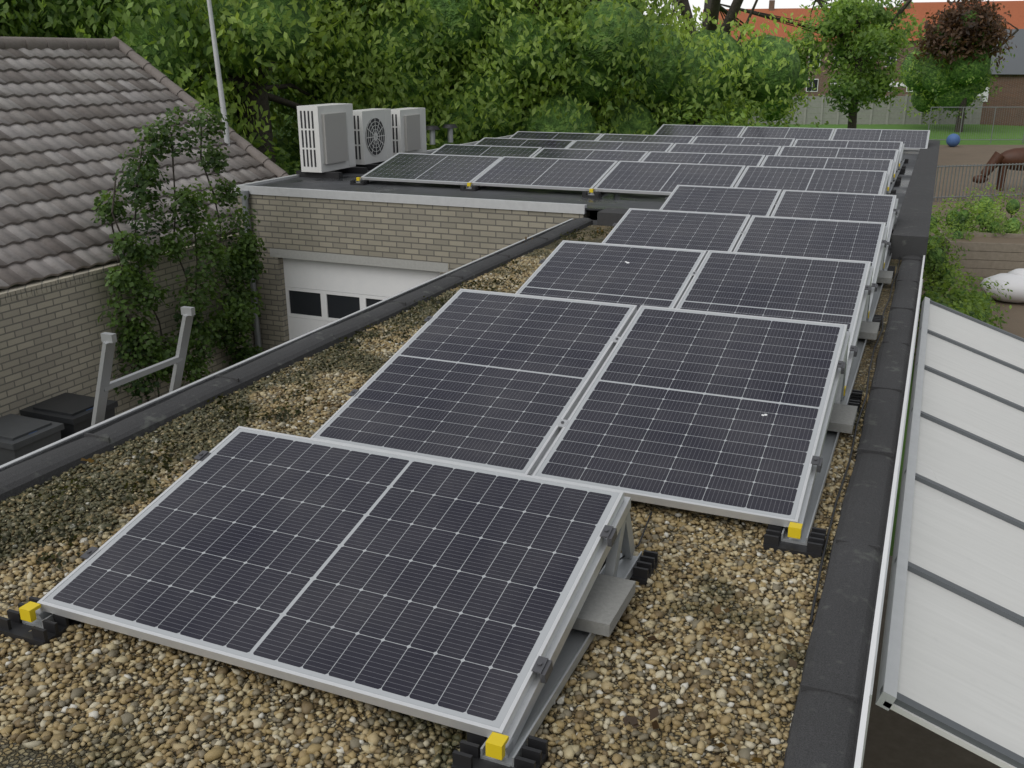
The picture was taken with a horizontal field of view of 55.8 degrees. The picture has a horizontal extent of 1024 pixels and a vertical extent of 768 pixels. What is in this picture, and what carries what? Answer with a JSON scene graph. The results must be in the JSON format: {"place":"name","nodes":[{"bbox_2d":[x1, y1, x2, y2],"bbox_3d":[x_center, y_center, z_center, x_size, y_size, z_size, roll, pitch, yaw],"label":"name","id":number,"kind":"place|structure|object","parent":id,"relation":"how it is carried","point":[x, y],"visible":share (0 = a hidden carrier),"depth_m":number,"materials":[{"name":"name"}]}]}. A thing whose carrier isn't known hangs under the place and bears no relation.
{"place":"outdoors","nodes":[
{"label":"outdoors","id":0,"kind":"place"},
{"bbox_2d":[0,414,64,465],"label":"wheelie bin","id":1,"kind":"object","parent":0,"point":[20,436],"visible":0.45,"depth_m":9.86,"materials":[{"name":"black plastic"}]},
{"bbox_2d":[20,393,117,438],"bbox_3d":[-4.878,0.722,10.791,0.818,1.082,0.640,8,20,22],"label":"wheelie bin","id":2,"kind":"object","parent":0,"point":[73,413],"visible":0.38,"depth_m":10.45,"materials":[{"name":"black plastic"}]},
{"bbox_2d":[91,306,194,425],"bbox_3d":[-2.491,1.150,6.027,1.209,3.316,0.666,8,20,22],"label":"ladder","id":3,"kind":"object","parent":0,"point":[105,384],"visible":0.21,"depth_m":5.29,"materials":[{"name":"metal"}]},
{"bbox_2d":[231,63,302,142],"bbox_3d":[-14.496,-12.448,34.525,21.818,15.896,14.595,-7,20,-18],"label":"tree","id":4,"kind":"object","parent":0,"point":[286,123],"depth_m":32.18,"materials":[{"name":"green plant"}]},
{"bbox_2d":[590,0,829,134],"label":"tree","id":5,"kind":"object","parent":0,"point":[774,77],"depth_m":25.54,"materials":[{"name":"green plant"}]},
{"bbox_2d":[738,107,913,555],"bbox_3d":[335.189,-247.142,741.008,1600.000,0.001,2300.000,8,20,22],"label":"ground","id":6,"kind":"structure","parent":0,"point":[860,126],"depth_m":14.44,"materials":[{"name":"green plant"}]},
{"bbox_2d":[0,0,247,127],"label":"tree","id":7,"kind":"object","parent":6,"relation":"on","point":[91,23],"depth_m":16.65,"materials":[{"name":"green plant"}]},
{"bbox_2d":[0,232,254,416],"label":"courtyard wall","id":8,"kind":"structure","parent":6,"relation":"on","point":[51,330],"depth_m":11.04,"materials":[{"name":"beige brick"}]},
{"bbox_2d":[0,48,276,288],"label":"tiled roof","id":9,"kind":"structure","parent":8,"relation":"on","point":[71,120],"depth_m":13.13,"materials":[{"name":"grey tile"}]},
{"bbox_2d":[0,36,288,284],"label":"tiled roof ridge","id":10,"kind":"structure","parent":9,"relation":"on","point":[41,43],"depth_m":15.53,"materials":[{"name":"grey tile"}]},
{"bbox_2d":[91,101,266,403],"bbox_3d":[-4.137,-1.319,12.302,0.970,4.350,2.798,8,20,22],"label":"climbing plant","id":11,"kind":"object","parent":6,"relation":"on","point":[245,265],"depth_m":11.89,"materials":[{"name":"green plant"}]},
{"bbox_2d":[207,0,238,231],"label":"mast","id":12,"kind":"object","parent":6,"relation":"on","point":[218,73],"visible":0.42,"depth_m":15.06,"materials":[{"name":"metal"}]},
{"bbox_2d":[164,0,460,167],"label":"tree","id":13,"kind":"object","parent":6,"relation":"on","point":[281,69],"depth_m":19.91,"materials":[{"name":"green plant"}]},
{"bbox_2d":[0,219,924,767],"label":"flat roof building","id":14,"kind":"structure","parent":6,"relation":"on","point":[14,755],"depth_m":3.05,"materials":[{"name":"beige gravel"}]},
{"bbox_2d":[0,596,81,646],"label":"panel mount","id":15,"kind":"object","parent":14,"relation":"on","point":[28,617],"visible":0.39,"depth_m":3.26,"materials":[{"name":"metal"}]},
{"bbox_2d":[0,226,613,568],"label":"moss tufts","id":16,"kind":"object","parent":14,"relation":"on","point":[143,462],"visible":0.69,"depth_m":5.22,"materials":[{"name":"green plant"}]},
{"bbox_2d":[37,426,623,737],"bbox_3d":[-0.600,0.580,3.407,1.722,0.280,1.115,8,20,22],"label":"solar panel","id":17,"kind":"object","parent":14,"relation":"on","point":[439,591],"visible":0.94,"depth_m":3.28,"materials":[{"name":"glass"}]},
{"bbox_2d":[80,197,897,683],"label":"panel clamps","id":18,"kind":"object","parent":17,"relation":"on","point":[542,667],"visible":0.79,"depth_m":3.96,"materials":[{"name":"grey metal"}]},
{"bbox_2d":[515,240,706,310],"bbox_3d":[0.593,-0.616,6.725,1.134,0.415,1.688,8,20,22],"label":"solar panel","id":19,"kind":"object","parent":18,"relation":"attached to","point":[638,276],"visible":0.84,"depth_m":6.97,"materials":[{"name":"glass"}]},
{"bbox_2d":[602,208,750,251],"bbox_3d":[1.308,-1.154,8.298,1.134,0.415,1.687,8,20,22],"label":"solar panel","id":20,"kind":"object","parent":18,"relation":"attached to","point":[703,231],"visible":0.36,"depth_m":8.61,"materials":[{"name":"glass"}]},
{"bbox_2d":[0,227,868,767],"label":"gravel","id":21,"kind":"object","parent":14,"relation":"on","point":[654,713],"depth_m":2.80,"materials":[{"name":"brown gravel"}]},
{"bbox_2d":[0,208,922,767],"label":"roof edging","id":22,"kind":"object","parent":14,"relation":"on","point":[824,726],"visible":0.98,"depth_m":4.45,"materials":[{"name":"grey metal"}]},
{"bbox_2d":[451,496,657,767],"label":"panel mount","id":23,"kind":"object","parent":14,"relation":"on","point":[603,597],"visible":0.89,"depth_m":3.10,"materials":[{"name":"metal"}]},
{"bbox_2d":[531,313,635,475],"bbox_3d":[0.408,0.037,4.951,0.220,0.442,1.894,8,20,22],"label":"panel mount","id":24,"kind":"object","parent":14,"relation":"on","point":[568,417],"visible":0.01,"depth_m":4.59,"materials":[{"name":"metal"}]},
{"bbox_2d":[310,289,636,474],"bbox_3d":[-0.127,-0.080,5.144,1.134,0.415,1.687,8,20,22],"label":"solar panel","id":25,"kind":"object","parent":24,"relation":"on","point":[501,381],"visible":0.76,"depth_m":5.00,"materials":[{"name":"glass"}]},
{"bbox_2d":[532,305,846,526],"bbox_3d":[0.937,0.060,4.708,1.134,0.419,1.686,8,20,22],"label":"solar panel","id":26,"kind":"object","parent":24,"relation":"on","point":[718,413],"visible":0.94,"depth_m":4.54,"materials":[{"name":"glass"}]},
{"bbox_2d":[619,257,899,624],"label":"dc cables","id":27,"kind":"object","parent":14,"relation":"on","point":[825,546],"visible":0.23,"depth_m":4.19,"materials":[{"name":"black plastic"}]},
{"bbox_2d":[676,250,870,366],"bbox_3d":[1.650,-0.477,6.290,1.134,0.417,1.687,8,20,22],"label":"solar panel","id":28,"kind":"object","parent":14,"relation":"on","point":[826,290],"visible":0.62,"depth_m":6.53,"materials":[{"name":"glass"}]},
{"bbox_2d":[762,331,860,557],"bbox_3d":[1.460,0.177,4.522,0.220,0.442,1.894,8,20,22],"label":"panel mount","id":29,"kind":"object","parent":14,"relation":"on","point":[799,537],"visible":0.75,"depth_m":4.24,"materials":[{"name":"metal"}]},
{"bbox_2d":[771,190,895,240],"bbox_3d":[3.099,-1.565,9.488,1.134,0.420,1.687,8,20,22],"label":"solar panel","id":30,"kind":"object","parent":14,"relation":"on","point":[838,206],"visible":0.4,"depth_m":9.83,"materials":[{"name":"glass"}]},
{"bbox_2d":[843,266,880,408],"bbox_3d":[2.177,-0.362,6.105,0.220,0.442,1.894,8,20,22],"label":"panel mount","id":31,"kind":"object","parent":14,"relation":"on","point":[865,329],"visible":0.51,"depth_m":6.21,"materials":[{"name":"metal"}]},
{"bbox_2d":[868,226,893,322],"bbox_3d":[2.891,-0.898,7.680,0.220,0.442,1.894,8,20,22],"label":"panel mount","id":32,"kind":"object","parent":14,"relation":"on","point":[881,277],"visible":0.47,"depth_m":7.84,"materials":[{"name":"metal"}]},
{"bbox_2d":[733,215,885,285],"bbox_3d":[2.363,-1.013,7.868,1.134,0.414,1.688,8,20,22],"label":"solar panel","id":33,"kind":"object","parent":32,"relation":"on","point":[828,238],"visible":0.4,"depth_m":8.18,"materials":[{"name":"glass"}]},
{"bbox_2d":[883,199,897,272],"bbox_3d":[3.624,-1.449,9.298,0.220,0.442,1.894,8,20,22],"label":"panel mount","id":34,"kind":"object","parent":14,"relation":"on","point":[887,258],"visible":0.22,"depth_m":9.16,"materials":[{"name":"metal"}]},
{"bbox_2d":[295,0,696,149],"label":"tree","id":35,"kind":"object","parent":6,"relation":"on","point":[531,96],"depth_m":22.30,"materials":[{"name":"green plant"}]},
{"bbox_2d":[229,74,828,174],"bbox_3d":[-0.279,-5.282,25.928,12.922,5.701,20.769,26,32,53],"label":"hedge row","id":36,"kind":"object","parent":6,"relation":"on","point":[296,140],"depth_m":23.16,"materials":[{"name":"green plant"}]},
{"bbox_2d":[234,135,939,351],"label":"back building","id":37,"kind":"structure","parent":6,"relation":"on","point":[443,228],"depth_m":12.76,"materials":[{"name":"beige brick"}]},
{"bbox_2d":[240,190,261,350],"bbox_3d":[-3.685,-1.192,13.840,0.116,3.110,0.116,8,20,22],"label":"drain pipe","id":38,"kind":"object","parent":37,"relation":"attached to","point":[256,324],"visible":0.35,"depth_m":13.76,"materials":[{"name":"metal"}]},
{"bbox_2d":[296,103,366,178],"bbox_3d":[-2.863,-3.741,14.824,1.011,1.040,1.056,8,20,22],"label":"ac unit","id":39,"kind":"object","parent":37,"relation":"on","point":[326,141],"visible":1,"depth_m":14.45,"materials":[{"name":"grey metal"}]},
{"bbox_2d":[283,258,439,339],"bbox_3d":[-2.046,-0.611,13.525,2.550,2.196,0.040,8,20,22],"label":"garage door","id":40,"kind":"structure","parent":37,"relation":"attached to","point":[319,294],"depth_m":13.47,"materials":[{"name":"white paint"}]},
{"bbox_2d":[350,177,373,184],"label":"panel mount","id":41,"kind":"object","parent":37,"relation":"on","point":[357,181],"visible":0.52,"depth_m":13.73,"materials":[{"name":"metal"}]},
{"bbox_2d":[353,108,392,169],"bbox_3d":[-2.381,-4.025,15.860,0.991,0.910,1.006,8,20,22],"label":"ac unit","id":42,"kind":"object","parent":37,"relation":"on","point":[373,137],"visible":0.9,"depth_m":15.55,"materials":[{"name":"grey metal"}]},
{"bbox_2d":[391,107,426,155],"bbox_3d":[-1.907,-4.361,16.910,0.991,0.870,1.006,8,20,22],"label":"ac unit","id":43,"kind":"object","parent":37,"relation":"on","point":[408,129],"visible":0.56,"depth_m":16.54,"materials":[{"name":"grey metal"}]},
{"bbox_2d":[426,124,457,144],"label":"roof vents","id":44,"kind":"object","parent":37,"relation":"on","point":[432,129],"visible":0.98,"depth_m":20.00,"materials":[{"name":"grey plastic"}]},
{"bbox_2d":[460,183,480,190],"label":"panel mount","id":45,"kind":"object","parent":37,"relation":"on","point":[468,187],"visible":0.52,"depth_m":13.09,"materials":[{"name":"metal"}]},
{"bbox_2d":[361,153,501,184],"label":"solar panel","id":46,"kind":"object","parent":45,"relation":"on","point":[435,168],"visible":0.99,"depth_m":13.82,"materials":[{"name":"glass"}]},
{"bbox_2d":[471,156,617,190],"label":"solar panel","id":47,"kind":"object","parent":37,"relation":"on","point":[554,173],"visible":1,"depth_m":13.17,"materials":[{"name":"glass"}]},
{"bbox_2d":[582,189,601,197],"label":"panel mount","id":48,"kind":"object","parent":37,"relation":"on","point":[592,193],"visible":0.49,"depth_m":12.43,"materials":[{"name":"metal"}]},
{"bbox_2d":[654,124,745,136],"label":"solar panel","id":49,"kind":"object","parent":37,"relation":"on","point":[698,130],"visible":0.6,"depth_m":19.75,"materials":[{"name":"glass"}]},
{"bbox_2d":[740,126,834,140],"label":"solar panel","id":50,"kind":"object","parent":37,"relation":"on","point":[794,132],"visible":0.57,"depth_m":19.10,"materials":[{"name":"glass"}]},
{"bbox_2d":[831,128,929,149],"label":"solar panel","id":51,"kind":"object","parent":37,"relation":"on","point":[914,139],"visible":0.71,"depth_m":18.39,"materials":[{"name":"glass"}]},
{"bbox_2d":[882,173,894,194],"bbox_3d":[4.461,-2.311,11.629,0.220,0.313,1.319,8,20,22],"label":"panel mount","id":52,"kind":"object","parent":37,"relation":"on","point":[884,191],"visible":0.15,"depth_m":11.94,"materials":[{"name":"metal"}]},
{"bbox_2d":[735,166,886,193],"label":"solar panel","id":53,"kind":"object","parent":52,"relation":"on","point":[831,180],"visible":0.65,"depth_m":12.02,"materials":[{"name":"glass"}]},
{"bbox_2d":[887,161,899,194],"bbox_3d":[5.072,-2.770,12.977,0.220,0.313,1.319,8,20,22],"label":"panel mount","id":54,"kind":"object","parent":37,"relation":"on","point":[891,183],"visible":0.5,"depth_m":13.05,"materials":[{"name":"metal"}]},
{"bbox_2d":[761,155,892,179],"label":"solar panel","id":55,"kind":"object","parent":54,"relation":"on","point":[829,163],"visible":0.39,"depth_m":13.51,"materials":[{"name":"glass"}]},
{"bbox_2d":[893,152,904,181],"bbox_3d":[5.684,-3.229,14.325,0.220,0.313,1.319,8,20,22],"label":"panel mount","id":56,"kind":"object","parent":37,"relation":"on","point":[897,172],"visible":0.55,"depth_m":14.38,"materials":[{"name":"metal"}]},
{"bbox_2d":[778,146,897,167],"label":"solar panel","id":57,"kind":"object","parent":56,"relation":"on","point":[864,153],"visible":0.39,"depth_m":14.86,"materials":[{"name":"glass"}]},
{"bbox_2d":[898,144,908,169],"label":"panel mount","id":58,"kind":"object","parent":37,"relation":"on","point":[901,162],"visible":0.49,"depth_m":15.77,"materials":[{"name":"metal"}]},
{"bbox_2d":[793,139,902,153],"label":"solar panel","id":59,"kind":"object","parent":58,"relation":"on","point":[850,144],"visible":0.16,"depth_m":16.23,"materials":[{"name":"glass"}]},
{"bbox_2d":[785,0,925,128],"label":"tree","id":60,"kind":"object","parent":6,"relation":"on","point":[882,34],"depth_m":44.00,"materials":[{"name":"green plant"}]},
{"bbox_2d":[748,95,982,124],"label":"concrete fence","id":61,"kind":"object","parent":6,"relation":"on","point":[868,116],"visible":0.43,"depth_m":70.95,"materials":[{"name":"grey concrete"}]},
{"bbox_2d":[834,29,1023,125],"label":"house","id":62,"kind":"structure","parent":6,"relation":"on","point":[1010,80],"depth_m":69.27,"materials":[{"name":"red brick"}]},
{"bbox_2d":[861,279,1023,767],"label":"veranda roof","id":63,"kind":"structure","parent":6,"relation":"on","point":[947,687],"depth_m":4.60,"materials":[{"name":"grey plastic"}]},
{"bbox_2d":[946,134,959,146],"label":"blue ball","id":64,"kind":"object","parent":6,"relation":"on","point":[952,140],"visible":1,"depth_m":53.22,"materials":[{"name":"blue plastic"}]},
{"bbox_2d":[914,182,1023,361],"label":"garden shrubs","id":65,"kind":"object","parent":6,"relation":"on","point":[968,304],"depth_m":18.98,"materials":[{"name":"green plant"}]},
{"bbox_2d":[645,0,1014,126],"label":"tree","id":66,"kind":"object","parent":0,"point":[982,69],"depth_m":62.11,"materials":[{"name":"green plant"}]},
{"bbox_2d":[644,0,1023,30],"label":"sky","id":67,"kind":"structure","parent":0,"point":[747,4],"materials":[{"name":"white"}]},
{"bbox_2d":[702,0,969,95],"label":"terrace houses","id":68,"kind":"structure","parent":0,"point":[819,81],"depth_m":109.89,"materials":[{"name":"red brick"}]},
{"bbox_2d":[870,124,1023,144],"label":"lawn","id":69,"kind":"structure","parent":0,"point":[949,130],"depth_m":63.97,"materials":[{"name":"green plant"}]},
{"bbox_2d":[914,0,1018,131],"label":"copper beech tree","id":70,"kind":"object","parent":69,"relation":"on","point":[953,22],"depth_m":60.04,"materials":[{"name":"plant"}]},
{"bbox_2d":[928,107,1023,142],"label":"site fence","id":71,"kind":"object","parent":69,"relation":"on","point":[977,122],"visible":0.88,"depth_m":55.29,"materials":[{"name":"metal"}]},
{"bbox_2d":[901,1,1023,28],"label":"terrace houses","id":72,"kind":"structure","parent":0,"point":[1016,9],"depth_m":109.47,"materials":[{"name":"red brick"}]},
{"bbox_2d":[914,145,1023,366],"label":"paddock sand","id":73,"kind":"structure","parent":0,"point":[966,155],"depth_m":37.49,"materials":[{"name":"brown sand"}]},
{"bbox_2d":[933,163,1023,201],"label":"fence","id":74,"kind":"object","parent":73,"relation":"on","point":[974,165],"visible":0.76,"depth_m":33.67,"materials":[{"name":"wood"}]},
{"bbox_2d":[937,231,1023,284],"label":"wooden deck","id":75,"kind":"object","parent":73,"relation":"on","point":[989,254],"visible":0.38,"depth_m":21.29,"materials":[{"name":"brown wood"}]},
{"bbox_2d":[973,147,1023,190],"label":"horse","id":76,"kind":"object","parent":73,"relation":"on","point":[1013,156],"visible":0.79,"depth_m":35.91},
{"bbox_2d":[979,268,1023,302],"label":"white bag","id":77,"kind":"object","parent":73,"relation":"on","point":[1014,278],"visible":0.95,"depth_m":19.66,"materials":[{"name":"white plastic"}]},
{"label":"panel mount","id":78,"kind":"object","parent":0,"visible":0},
{"bbox_2d":[659,185,781,216],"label":"solar panel","id":79,"kind":"object","parent":78,"relation":"on","point":[737,200],"visible":0.35,"depth_m":10.26,"materials":[{"name":"glass"}]},
{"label":"panel mount","id":80,"kind":"object","parent":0,"visible":0},
{"bbox_2d":[593,161,745,194],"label":"solar panel","id":81,"kind":"object","parent":80,"relation":"on","point":[654,178],"visible":0.85,"depth_m":12.58,"materials":[{"name":"glass"}]},
{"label":"panel mount","id":82,"kind":"object","parent":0,"visible":0},
{"bbox_2d":[431,144,541,156],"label":"solar panel","id":83,"kind":"object","parent":82,"relation":"on","point":[481,150],"visible":0.35,"depth_m":15.46,"materials":[{"name":"glass"}]},
{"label":"panel mount","id":84,"kind":"object","parent":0,"visible":0},
{"bbox_2d":[533,148,648,161],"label":"solar panel","id":85,"kind":"object","parent":84,"relation":"on","point":[593,154],"visible":0.35,"depth_m":14.82,"materials":[{"name":"glass"}]},
{"bbox_2d":[641,151,764,166],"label":"solar panel","id":86,"kind":"object","parent":84,"relation":"on","point":[746,160],"visible":0.35,"depth_m":14.16,"materials":[{"name":"glass"}]},
{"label":"panel mount","id":87,"kind":"object","parent":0,"visible":0},
{"bbox_2d":[475,137,574,148],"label":"solar panel","id":88,"kind":"object","parent":87,"relation":"on","point":[548,143],"visible":0.35,"depth_m":16.84,"materials":[{"name":"glass"}]},
{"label":"panel mount","id":89,"kind":"object","parent":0,"visible":0},
{"bbox_2d":[566,140,673,151],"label":"solar panel","id":90,"kind":"object","parent":89,"relation":"on","point":[622,145],"visible":0.35,"depth_m":16.17,"materials":[{"name":"glass"}]},
{"bbox_2d":[668,143,781,156],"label":"solar panel","id":91,"kind":"object","parent":89,"relation":"on","point":[728,149],"visible":0.35,"depth_m":15.52,"materials":[{"name":"glass"}]},
{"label":"panel mount","id":92,"kind":"object","parent":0,"visible":0},
{"bbox_2d":[510,131,602,140],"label":"solar panel","id":93,"kind":"object","parent":92,"relation":"on","point":[556,135],"visible":0.35,"depth_m":18.19,"materials":[{"name":"glass"}]},
{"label":"panel mount","id":94,"kind":"object","parent":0,"visible":0},
{"bbox_2d":[597,134,694,143],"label":"solar panel","id":95,"kind":"object","parent":94,"relation":"on","point":[646,138],"visible":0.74,"depth_m":17.54,"materials":[{"name":"glass"}]},
{"bbox_2d":[691,136,794,147],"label":"solar panel","id":96,"kind":"object","parent":94,"relation":"on","point":[782,142],"visible":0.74,"depth_m":16.88,"materials":[{"name":"glass"}]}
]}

